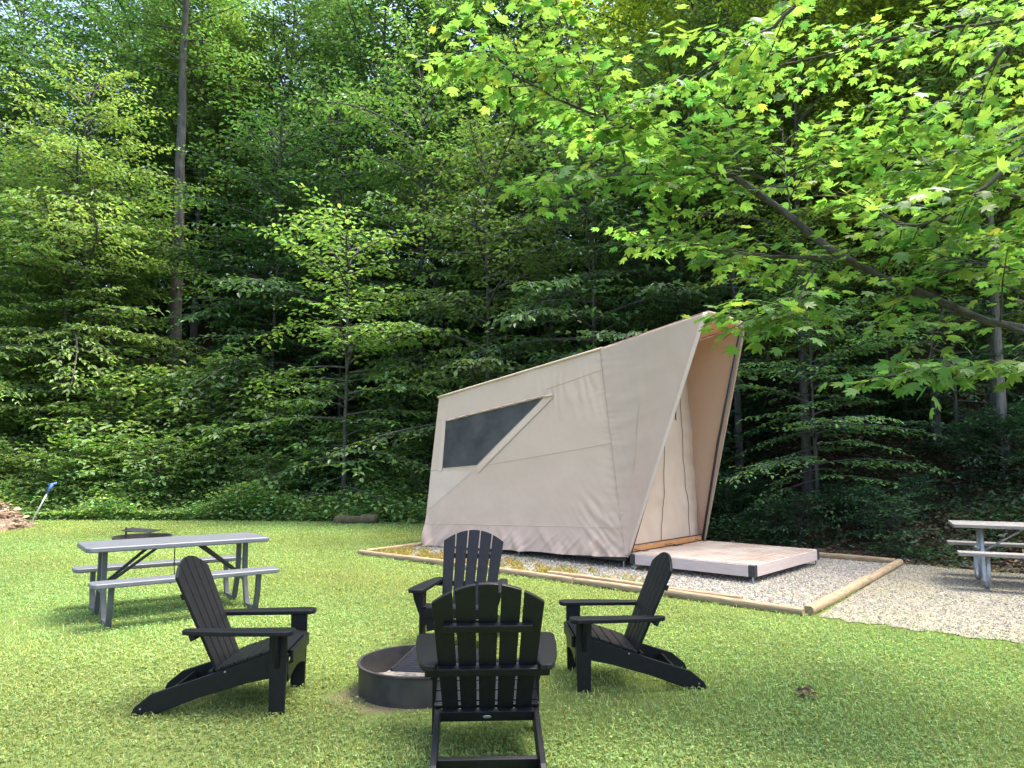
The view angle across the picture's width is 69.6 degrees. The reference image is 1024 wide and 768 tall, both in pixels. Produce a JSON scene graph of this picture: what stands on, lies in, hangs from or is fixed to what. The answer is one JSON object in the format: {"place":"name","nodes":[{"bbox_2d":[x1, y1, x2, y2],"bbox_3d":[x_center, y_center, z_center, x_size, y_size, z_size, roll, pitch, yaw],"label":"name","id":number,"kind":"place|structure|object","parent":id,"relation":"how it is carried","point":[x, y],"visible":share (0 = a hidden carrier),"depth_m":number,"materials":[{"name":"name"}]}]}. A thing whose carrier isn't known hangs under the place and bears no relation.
{"place":"outdoors","nodes":[
{"label":"outdoors","id":0,"kind":"place"},
{"bbox_2d":[0,0,659,288],"label":"sky","id":1,"kind":"structure","parent":0,"point":[6,16],"materials":[{"name":"white"}]},
{"bbox_2d":[0,196,1023,767],"bbox_3d":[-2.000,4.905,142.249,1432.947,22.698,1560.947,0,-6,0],"label":"ground","id":2,"kind":"structure","parent":0,"point":[370,710],"depth_m":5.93,"materials":[{"name":"green plant"}]},
{"bbox_2d":[0,441,66,507],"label":"shrub","id":3,"kind":"object","parent":2,"relation":"on","point":[34,469],"visible":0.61,"depth_m":21.18,"materials":[{"name":"green plant"}]},
{"bbox_2d":[0,377,108,460],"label":"shrub","id":4,"kind":"object","parent":2,"relation":"on","point":[43,397],"visible":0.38,"depth_m":23.57,"materials":[{"name":"green plant"}]},
{"bbox_2d":[0,128,113,474],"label":"understory tree","id":5,"kind":"object","parent":2,"relation":"on","point":[25,307],"visible":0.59,"depth_m":23.59,"materials":[{"name":"green plant"}]},
{"bbox_2d":[0,0,131,280],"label":"hillside tree","id":6,"kind":"object","parent":2,"relation":"on","point":[46,9],"visible":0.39,"depth_m":38.02,"materials":[{"name":"green plant"}]},
{"bbox_2d":[0,336,135,459],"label":"shrub","id":7,"kind":"object","parent":2,"relation":"on","point":[36,380],"visible":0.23,"depth_m":24.37,"materials":[{"name":"green plant"}]},
{"bbox_2d":[0,184,142,434],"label":"slope tree","id":8,"kind":"object","parent":2,"relation":"on","point":[18,290],"visible":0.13,"depth_m":26.32,"materials":[{"name":"green plant"}]},
{"bbox_2d":[14,425,133,509],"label":"shrub","id":9,"kind":"object","parent":2,"relation":"on","point":[68,461],"visible":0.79,"depth_m":20.93,"materials":[{"name":"green plant"}]},
{"bbox_2d":[19,397,147,485],"bbox_3d":[-13.304,1.917,23.053,3.949,3.743,3.776,1,-6,-12],"label":"shrub","id":10,"kind":"object","parent":2,"relation":"on","point":[106,430],"visible":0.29,"depth_m":22.85,"materials":[{"name":"green plant"}]},
{"bbox_2d":[0,100,167,403],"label":"slope tree","id":11,"kind":"object","parent":2,"relation":"on","point":[24,175],"visible":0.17,"depth_m":28.51,"materials":[{"name":"green plant"}]},
{"bbox_2d":[0,169,190,452],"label":"understory tree","id":12,"kind":"object","parent":2,"relation":"on","point":[122,283],"visible":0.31,"depth_m":25.43,"materials":[{"name":"green plant"}]},
{"bbox_2d":[0,0,212,315],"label":"hillside tree","id":13,"kind":"object","parent":2,"relation":"on","point":[86,3],"visible":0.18,"depth_m":36.77,"materials":[{"name":"green plant"}]},
{"bbox_2d":[0,19,216,462],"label":"understory tree","id":14,"kind":"object","parent":2,"relation":"on","point":[74,328],"visible":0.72,"depth_m":24.00,"materials":[{"name":"green plant"}]},
{"bbox_2d":[0,116,221,454],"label":"slope tree","id":15,"kind":"object","parent":2,"relation":"on","point":[123,298],"visible":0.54,"depth_m":24.92,"materials":[{"name":"green plant"}]},
{"bbox_2d":[0,103,225,362],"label":"slope tree","id":16,"kind":"object","parent":2,"relation":"on","point":[140,191],"visible":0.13,"depth_m":33.85,"materials":[{"name":"green plant"}]},
{"bbox_2d":[0,0,226,355],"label":"tall tree","id":17,"kind":"object","parent":2,"relation":"on","point":[92,35],"visible":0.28,"depth_m":34.36,"materials":[{"name":"green plant"}]},
{"bbox_2d":[3,150,236,398],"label":"slope tree","id":18,"kind":"object","parent":2,"relation":"on","point":[198,291],"visible":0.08,"depth_m":29.39,"materials":[{"name":"green plant"}]},
{"bbox_2d":[31,361,224,489],"bbox_3d":[-12.491,1.724,23.215,5.141,5.117,5.575,-2,-6,18],"label":"shrub","id":19,"kind":"object","parent":2,"relation":"on","point":[124,387],"visible":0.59,"depth_m":22.78,"materials":[{"name":"green plant"}]},
{"bbox_2d":[84,397,198,493],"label":"shrub","id":20,"kind":"object","parent":2,"relation":"on","point":[144,418],"visible":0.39,"depth_m":22.78,"materials":[{"name":"green plant"}]},
{"bbox_2d":[92,419,222,507],"bbox_3d":[-10.478,2.615,21.339,3.398,3.221,3.249,-6,-8,43],"label":"shrub","id":21,"kind":"object","parent":2,"relation":"on","point":[141,438],"visible":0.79,"depth_m":21.08,"materials":[{"name":"green plant"}]},
{"bbox_2d":[97,363,218,461],"bbox_3d":[-11.427,1.472,24.185,4.393,4.124,4.019,3,-7,-27],"label":"shrub","id":22,"kind":"object","parent":2,"relation":"on","point":[168,384],"visible":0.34,"depth_m":23.83,"materials":[{"name":"green plant"}]},
{"bbox_2d":[72,532,279,627],"bbox_3d":[-3.630,2.054,7.931,1.800,0.746,1.490,4,-7,-37],"label":"picnic table","id":23,"kind":"object","parent":2,"relation":"on","point":[101,584],"visible":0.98,"depth_m":7.77,"materials":[{"name":"grey plastic"}]},
{"bbox_2d":[113,127,246,331],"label":"slope tree","id":24,"kind":"object","parent":2,"relation":"on","point":[186,324],"visible":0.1,"depth_m":38.06,"materials":[{"name":"green plant"}]},
{"bbox_2d":[73,0,295,408],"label":"tall tree","id":25,"kind":"object","parent":2,"relation":"on","point":[175,292],"visible":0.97,"depth_m":30.17,"materials":[{"name":"green plant"}]},
{"bbox_2d":[90,0,298,369],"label":"tall tree","id":26,"kind":"object","parent":2,"relation":"on","point":[200,171],"visible":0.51,"depth_m":33.34,"materials":[{"name":"green plant"}]},
{"bbox_2d":[126,348,281,467],"bbox_3d":[-10.433,1.198,24.075,5.164,4.895,4.938,-4,-7,33],"label":"shrub","id":27,"kind":"object","parent":2,"relation":"on","point":[195,410],"visible":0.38,"depth_m":23.62,"materials":[{"name":"green plant"}]},
{"bbox_2d":[162,418,258,497],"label":"shrub","id":28,"kind":"object","parent":2,"relation":"on","point":[226,446],"visible":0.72,"depth_m":21.76,"materials":[{"name":"green plant"}]},
{"bbox_2d":[0,445,429,523],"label":"undergrowth","id":29,"kind":"object","parent":2,"relation":"on","point":[112,508],"visible":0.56,"depth_m":19.82,"materials":[{"name":"green plant"}]},
{"bbox_2d":[130,555,316,715],"bbox_3d":[-1.907,1.643,4.964,1.017,0.952,0.805,0,-6,-3],"label":"adirondack chair","id":30,"kind":"object","parent":2,"relation":"on","point":[230,664],"visible":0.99,"depth_m":4.72,"materials":[{"name":"black plastic"}]},
{"bbox_2d":[146,337,309,473],"bbox_3d":[-8.909,1.098,23.378,4.795,4.921,5.242,-4,-7,35],"label":"shrub","id":31,"kind":"object","parent":2,"relation":"on","point":[202,428],"visible":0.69,"depth_m":22.91,"materials":[{"name":"green plant"}]},
{"bbox_2d":[146,0,315,326],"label":"tall tree","id":32,"kind":"object","parent":2,"relation":"on","point":[222,295],"visible":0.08,"depth_m":37.90,"materials":[{"name":"green plant"}]},
{"bbox_2d":[192,363,325,462],"bbox_3d":[-8.095,1.277,23.587,4.188,4.152,4.380,-3,-6,23],"label":"shrub","id":33,"kind":"object","parent":2,"relation":"on","point":[243,401],"visible":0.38,"depth_m":23.40,"materials":[{"name":"green plant"}]},
{"bbox_2d":[224,447,309,510],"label":"shrub","id":34,"kind":"object","parent":2,"relation":"on","point":[268,464],"visible":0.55,"depth_m":20.71,"materials":[{"name":"green plant"}]},
{"bbox_2d":[146,95,393,419],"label":"understory tree","id":35,"kind":"object","parent":2,"relation":"on","point":[193,316],"visible":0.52,"depth_m":26.96,"materials":[{"name":"green plant"}]},
{"bbox_2d":[223,394,321,469],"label":"shrub","id":36,"kind":"object","parent":2,"relation":"on","point":[252,440],"visible":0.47,"depth_m":22.83,"materials":[{"name":"green plant"}]},
{"bbox_2d":[186,0,397,359],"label":"tall tree","id":37,"kind":"object","parent":2,"relation":"on","point":[284,6],"visible":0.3,"depth_m":34.55,"materials":[{"name":"green plant"}]},
{"bbox_2d":[143,67,446,438],"bbox_3d":[-7.945,-4.010,27.002,10.191,13.774,10.611,-6,-8,43],"label":"slope tree","id":38,"kind":"object","parent":2,"relation":"on","point":[277,282],"visible":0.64,"depth_m":26.01,"materials":[{"name":"green plant"}]},
{"bbox_2d":[242,391,351,491],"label":"shrub","id":39,"kind":"object","parent":2,"relation":"on","point":[304,411],"visible":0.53,"depth_m":22.37,"materials":[{"name":"green plant"}]},
{"bbox_2d":[181,53,416,414],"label":"slope tree","id":40,"kind":"object","parent":2,"relation":"on","point":[268,296],"visible":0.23,"depth_m":28.54,"materials":[{"name":"green plant"}]},
{"bbox_2d":[180,159,432,443],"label":"slope tree","id":41,"kind":"object","parent":2,"relation":"on","point":[230,337],"visible":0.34,"depth_m":26.02,"materials":[{"name":"green plant"}]},
{"bbox_2d":[274,442,340,502],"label":"shrub","id":42,"kind":"object","parent":2,"relation":"on","point":[316,468],"visible":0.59,"depth_m":21.34,"materials":[{"name":"green plant"}]},
{"bbox_2d":[190,181,468,524],"bbox_3d":[-4.379,-0.633,21.499,7.755,9.941,7.943,-1,-6,9],"label":"understory tree","id":43,"kind":"object","parent":2,"relation":"on","point":[345,342],"visible":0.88,"depth_m":20.48,"materials":[{"name":"green plant"}]},
{"bbox_2d":[240,0,433,293],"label":"hillside tree","id":44,"kind":"object","parent":2,"relation":"on","point":[299,50],"visible":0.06,"depth_m":39.91,"materials":[{"name":"green plant"}]},
{"bbox_2d":[293,412,403,495],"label":"shrub","id":45,"kind":"object","parent":2,"relation":"on","point":[350,427],"visible":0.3,"depth_m":21.98,"materials":[{"name":"green plant"}]},
{"bbox_2d":[269,0,501,360],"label":"hillside tree","id":46,"kind":"object","parent":2,"relation":"on","point":[369,10],"visible":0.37,"depth_m":32.50,"materials":[{"name":"green plant"}]},
{"bbox_2d":[372,436,432,501],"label":"shrub","id":47,"kind":"object","parent":2,"relation":"on","point":[410,466],"visible":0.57,"depth_m":20.85,"materials":[{"name":"green plant"}]},
{"bbox_2d":[249,0,562,489],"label":"understory tree","id":48,"kind":"object","parent":2,"relation":"on","point":[397,359],"visible":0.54,"depth_m":24.65,"materials":[{"name":"green plant"}]},
{"bbox_2d":[303,112,530,385],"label":"slope tree","id":49,"kind":"object","parent":2,"relation":"on","point":[395,279],"visible":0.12,"depth_m":29.40,"materials":[{"name":"green plant"}]},
{"bbox_2d":[357,644,478,708],"bbox_3d":[-0.650,2.035,5.188,0.870,0.218,0.870,-1,-6,8],"label":"fire ring","id":50,"kind":"object","parent":2,"relation":"on","point":[392,677],"visible":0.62,"depth_m":4.87,"materials":[{"name":"metal"}]},
{"bbox_2d":[324,0,551,380],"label":"tall tree","id":51,"kind":"object","parent":2,"relation":"on","point":[439,45],"visible":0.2,"depth_m":31.42,"materials":[{"name":"green plant"}]},
{"bbox_2d":[327,126,561,435],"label":"slope tree","id":52,"kind":"object","parent":2,"relation":"on","point":[434,259],"visible":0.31,"depth_m":25.03,"materials":[{"name":"green plant"}]},
{"bbox_2d":[408,530,507,633],"bbox_3d":[-0.398,1.804,6.531,0.805,0.952,1.017,-1,-6,9],"label":"adirondack chair","id":53,"kind":"object","parent":2,"relation":"on","point":[446,582],"visible":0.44,"depth_m":6.69,"materials":[{"name":"black plastic"}]},
{"bbox_2d":[304,77,644,497],"bbox_3d":[-0.641,-2.069,19.951,9.255,13.016,8.474,1,-6,-8],"label":"understory tree","id":54,"kind":"object","parent":2,"relation":"on","point":[487,199],"visible":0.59,"depth_m":20.21,"materials":[{"name":"green plant"}]},
{"bbox_2d":[416,582,556,767],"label":"adirondack chair","id":55,"kind":"object","parent":2,"relation":"on","point":[487,685],"visible":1,"depth_m":3.84,"materials":[{"name":"black plastic"}]},
{"bbox_2d":[357,39,624,378],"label":"slope tree","id":56,"kind":"object","parent":2,"relation":"on","point":[465,113],"visible":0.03,"depth_m":29.50,"materials":[{"name":"green plant"}]},
{"bbox_2d":[398,0,598,365],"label":"hillside tree","id":57,"kind":"object","parent":2,"relation":"on","point":[502,7],"visible":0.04,"depth_m":31.98,"materials":[{"name":"green plant"}]},
{"bbox_2d":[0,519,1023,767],"bbox_3d":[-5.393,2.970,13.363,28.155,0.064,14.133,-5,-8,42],"label":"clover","id":58,"kind":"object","parent":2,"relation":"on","point":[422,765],"visible":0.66,"depth_m":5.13,"materials":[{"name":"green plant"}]},
{"bbox_2d":[379,0,655,411],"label":"understory tree","id":59,"kind":"object","parent":2,"relation":"on","point":[520,325],"visible":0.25,"depth_m":23.94,"materials":[{"name":"green plant"}]},
{"bbox_2d":[384,102,664,395],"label":"slope tree","id":60,"kind":"object","parent":2,"relation":"on","point":[463,323],"visible":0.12,"depth_m":25.90,"materials":[{"name":"green plant"}]},
{"bbox_2d":[450,0,691,342],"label":"hillside tree","id":61,"kind":"object","parent":2,"relation":"on","point":[530,32],"visible":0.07,"depth_m":31.36,"materials":[{"name":"green plant"}]},
{"bbox_2d":[406,55,774,392],"bbox_3d":[2.426,-2.001,18.201,7.775,12.060,8.095,4,-7,-31],"label":"understory tree","id":62,"kind":"object","parent":2,"relation":"on","point":[591,310],"visible":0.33,"depth_m":17.77,"materials":[{"name":"green plant"}]},
{"bbox_2d":[559,552,706,692],"bbox_3d":[0.871,1.712,5.441,0.975,0.913,0.772,0,-6,-3],"label":"adirondack chair","id":63,"kind":"object","parent":2,"relation":"on","point":[588,640],"visible":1,"depth_m":5.18,"materials":[{"name":"black plastic"}]},
{"bbox_2d":[501,2,784,364],"bbox_3d":[4.618,-5.665,26.017,10.609,14.506,10.189,4,-7,-34],"label":"slope tree","id":64,"kind":"object","parent":2,"relation":"on","point":[583,343],"visible":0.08,"depth_m":25.03,"materials":[{"name":"green plant"}]},
{"bbox_2d":[410,545,885,614],"bbox_3d":[1.579,2.813,11.778,7.587,0.001,4.708,-5,-8,39],"label":"gravel pad","id":65,"kind":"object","parent":2,"relation":"on","point":[752,594],"visible":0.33,"depth_m":10.00,"materials":[{"name":"gravel"}]},
{"bbox_2d":[371,545,678,582],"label":"dry grass","id":66,"kind":"structure","parent":65,"relation":"on","point":[423,551],"depth_m":11.29,"materials":[{"name":"plant"}]},
{"bbox_2d":[421,311,744,567],"bbox_3d":[1.180,1.029,12.926,5.664,3.788,2.492,-5,-8,42],"label":"canvas tent","id":67,"kind":"object","parent":65,"relation":"on","point":[613,451],"visible":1,"depth_m":12.05,"materials":[{"name":"beige fabric"}]},
{"bbox_2d":[438,391,553,471],"bbox_3d":[-0.357,0.881,13.135,2.704,1.382,0.205,-5,-8,42],"label":"window frame","id":68,"kind":"structure","parent":67,"relation":"in","point":[468,439],"depth_m":13.28,"materials":[{"name":"fabric"}]},
{"bbox_2d":[633,379,707,551],"bbox_3d":[2.498,0.975,11.765,0.239,3.163,2.222,-5,-8,42],"label":"door","id":69,"kind":"structure","parent":67,"relation":"in","point":[670,512],"depth_m":11.97,"materials":[{"name":"fabric"}]},
{"bbox_2d":[630,541,819,583],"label":"wooden deck","id":70,"kind":"structure","parent":65,"relation":"on","point":[753,561],"depth_m":10.47,"materials":[{"name":"weathered wood"},{"name":"dark steel"}]},
{"bbox_2d":[537,2,810,334],"bbox_3d":[5.864,-6.258,24.512,10.528,14.228,10.111,1,-6,-13],"label":"slope tree","id":71,"kind":"object","parent":2,"relation":"on","point":[752,226],"visible":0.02,"depth_m":24.23,"materials":[{"name":"green plant"}]},
{"bbox_2d":[521,16,840,419],"bbox_3d":[4.603,-3.168,18.836,7.775,12.585,8.095,1,-6,-8],"label":"understory tree","id":72,"kind":"object","parent":2,"relation":"on","point":[595,273],"visible":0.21,"depth_m":18.50,"materials":[{"name":"green plant"}]},
{"bbox_2d":[405,0,1023,419],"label":"maple tree","id":73,"kind":"object","parent":2,"relation":"on","point":[929,168],"visible":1,"depth_m":5.12,"materials":[{"name":"green plant"}]},
{"bbox_2d":[512,0,921,332],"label":"sunlit tree","id":74,"kind":"object","parent":2,"relation":"on","point":[635,4],"visible":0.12,"depth_m":22.20,"materials":[{"name":"green plant"}]},
{"bbox_2d":[664,589,804,615],"bbox_3d":[2.413,2.407,8.144,1.618,0.097,0.101,-5,-8,42],"label":"landscape timber","id":75,"kind":"object","parent":2,"relation":"on","point":[756,605],"visible":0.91,"depth_m":8.05,"materials":[{"name":"beige wood"}]},
{"bbox_2d":[710,477,762,534],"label":"shrub","id":76,"kind":"object","parent":2,"relation":"on","point":[726,494],"visible":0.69,"depth_m":14.68,"materials":[{"name":"green plant"}]},
{"bbox_2d":[625,0,852,491],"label":"woodland tree","id":77,"kind":"object","parent":2,"relation":"on","point":[715,192],"visible":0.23,"depth_m":17.71,"materials":[{"name":"green plant"}]},
{"bbox_2d":[711,408,792,516],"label":"shrub","id":78,"kind":"object","parent":2,"relation":"on","point":[727,473],"visible":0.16,"depth_m":15.43,"materials":[{"name":"green plant"}]},
{"bbox_2d":[724,385,786,457],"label":"shrub","id":79,"kind":"object","parent":2,"relation":"on","point":[749,410],"visible":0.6,"depth_m":17.83,"materials":[{"name":"green plant"}]},
{"bbox_2d":[581,0,964,365],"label":"understory tree","id":80,"kind":"object","parent":2,"relation":"on","point":[859,291],"visible":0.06,"depth_m":20.83,"materials":[{"name":"green plant"}]},
{"bbox_2d":[752,487,847,546],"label":"shrub","id":81,"kind":"object","parent":2,"relation":"on","point":[814,524],"visible":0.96,"depth_m":13.23,"materials":[{"name":"green plant"}]},
{"bbox_2d":[645,0,969,502],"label":"woodland tree","id":82,"kind":"object","parent":2,"relation":"on","point":[802,355],"visible":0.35,"depth_m":15.47,"materials":[{"name":"green plant"}]},
{"bbox_2d":[658,2,997,355],"bbox_3d":[10.066,-10.050,21.000,11.086,19.358,10.741,1,-6,-7],"label":"sunlit tree","id":83,"kind":"object","parent":2,"relation":"on","point":[858,257],"visible":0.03,"depth_m":20.37,"materials":[{"name":"green plant"}]},
{"bbox_2d":[803,575,872,614],"bbox_3d":[3.859,2.451,8.619,0.115,0.108,2.553,-5,-8,38],"label":"landscape timber","id":84,"kind":"object","parent":2,"relation":"on","point":[822,603],"visible":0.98,"depth_m":8.35,"materials":[{"name":"beige wood"}]},
{"bbox_2d":[705,212,983,529],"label":"understory tree","id":85,"kind":"object","parent":2,"relation":"on","point":[814,432],"visible":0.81,"depth_m":14.36,"materials":[{"name":"green plant"}]},
{"bbox_2d":[798,340,929,430],"bbox_3d":[7.508,0.223,15.996,2.164,2.406,2.940,4,-7,-35],"label":"shrub","id":86,"kind":"object","parent":2,"relation":"on","point":[881,394],"visible":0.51,"depth_m":15.88,"materials":[{"name":"green plant"}]},
{"bbox_2d":[706,392,1023,569],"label":"groundcover","id":87,"kind":"object","parent":2,"relation":"on","point":[750,521],"visible":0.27,"depth_m":13.56,"materials":[{"name":"green plant"}]},
{"bbox_2d":[819,478,910,540],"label":"shrub","id":88,"kind":"object","parent":2,"relation":"on","point":[857,491],"visible":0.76,"depth_m":13.12,"materials":[{"name":"green plant"}]},
{"bbox_2d":[707,376,1023,573],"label":"bushes","id":89,"kind":"object","parent":2,"relation":"on","point":[1009,568],"visible":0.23,"depth_m":13.62,"materials":[{"name":"plant"}]},
{"bbox_2d":[738,1,1022,382],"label":"understory tree","id":90,"kind":"object","parent":2,"relation":"on","point":[853,247],"visible":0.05,"depth_m":19.61,"materials":[{"name":"green plant"}]},
{"bbox_2d":[760,0,1023,442],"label":"woodland tree","id":91,"kind":"object","parent":2,"relation":"on","point":[992,398],"visible":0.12,"depth_m":14.85,"materials":[{"name":"green plant"}]},
{"bbox_2d":[772,0,1023,445],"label":"woodland tree","id":92,"kind":"object","parent":2,"relation":"on","point":[937,416],"visible":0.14,"depth_m":15.24,"materials":[{"name":"green plant"}]},
{"bbox_2d":[845,487,952,556],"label":"shrub","id":93,"kind":"object","parent":2,"relation":"on","point":[898,515],"visible":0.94,"depth_m":12.17,"materials":[{"name":"green plant"}]},
{"bbox_2d":[889,470,953,523],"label":"shrub","id":94,"kind":"object","parent":2,"relation":"on","point":[918,488],"visible":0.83,"depth_m":13.01,"materials":[{"name":"green plant"}]},
{"bbox_2d":[820,174,1023,460],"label":"understory tree","id":95,"kind":"object","parent":2,"relation":"on","point":[1014,352],"visible":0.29,"depth_m":14.40,"materials":[{"name":"green plant"}]},
{"bbox_2d":[820,565,1023,643],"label":"gravel drive","id":96,"kind":"structure","parent":2,"relation":"on","point":[968,613],"depth_m":8.15,"materials":[{"name":"gravel"}]},
{"bbox_2d":[946,520,1023,587],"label":"picnic table","id":97,"kind":"object","parent":96,"relation":"on","point":[979,553],"visible":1,"depth_m":9.47,"materials":[{"name":"grey wood"}]},
{"bbox_2d":[842,3,1023,417],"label":"understory tree","id":98,"kind":"object","parent":2,"relation":"on","point":[1014,337],"visible":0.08,"depth_m":15.91,"materials":[{"name":"green plant"}]},
{"bbox_2d":[853,0,1023,466],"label":"woodland tree","id":99,"kind":"object","parent":2,"relation":"on","point":[997,338],"visible":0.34,"depth_m":13.89,"materials":[{"name":"green plant"}]},
{"bbox_2d":[904,412,1022,490],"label":"shrub","id":100,"kind":"object","parent":2,"relation":"on","point":[953,447],"visible":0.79,"depth_m":13.36,"materials":[{"name":"green plant"}]},
{"bbox_2d":[939,406,1023,487],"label":"shrub","id":101,"kind":"object","parent":2,"relation":"on","point":[1002,421],"visible":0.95,"depth_m":13.01,"materials":[{"name":"green plant"}]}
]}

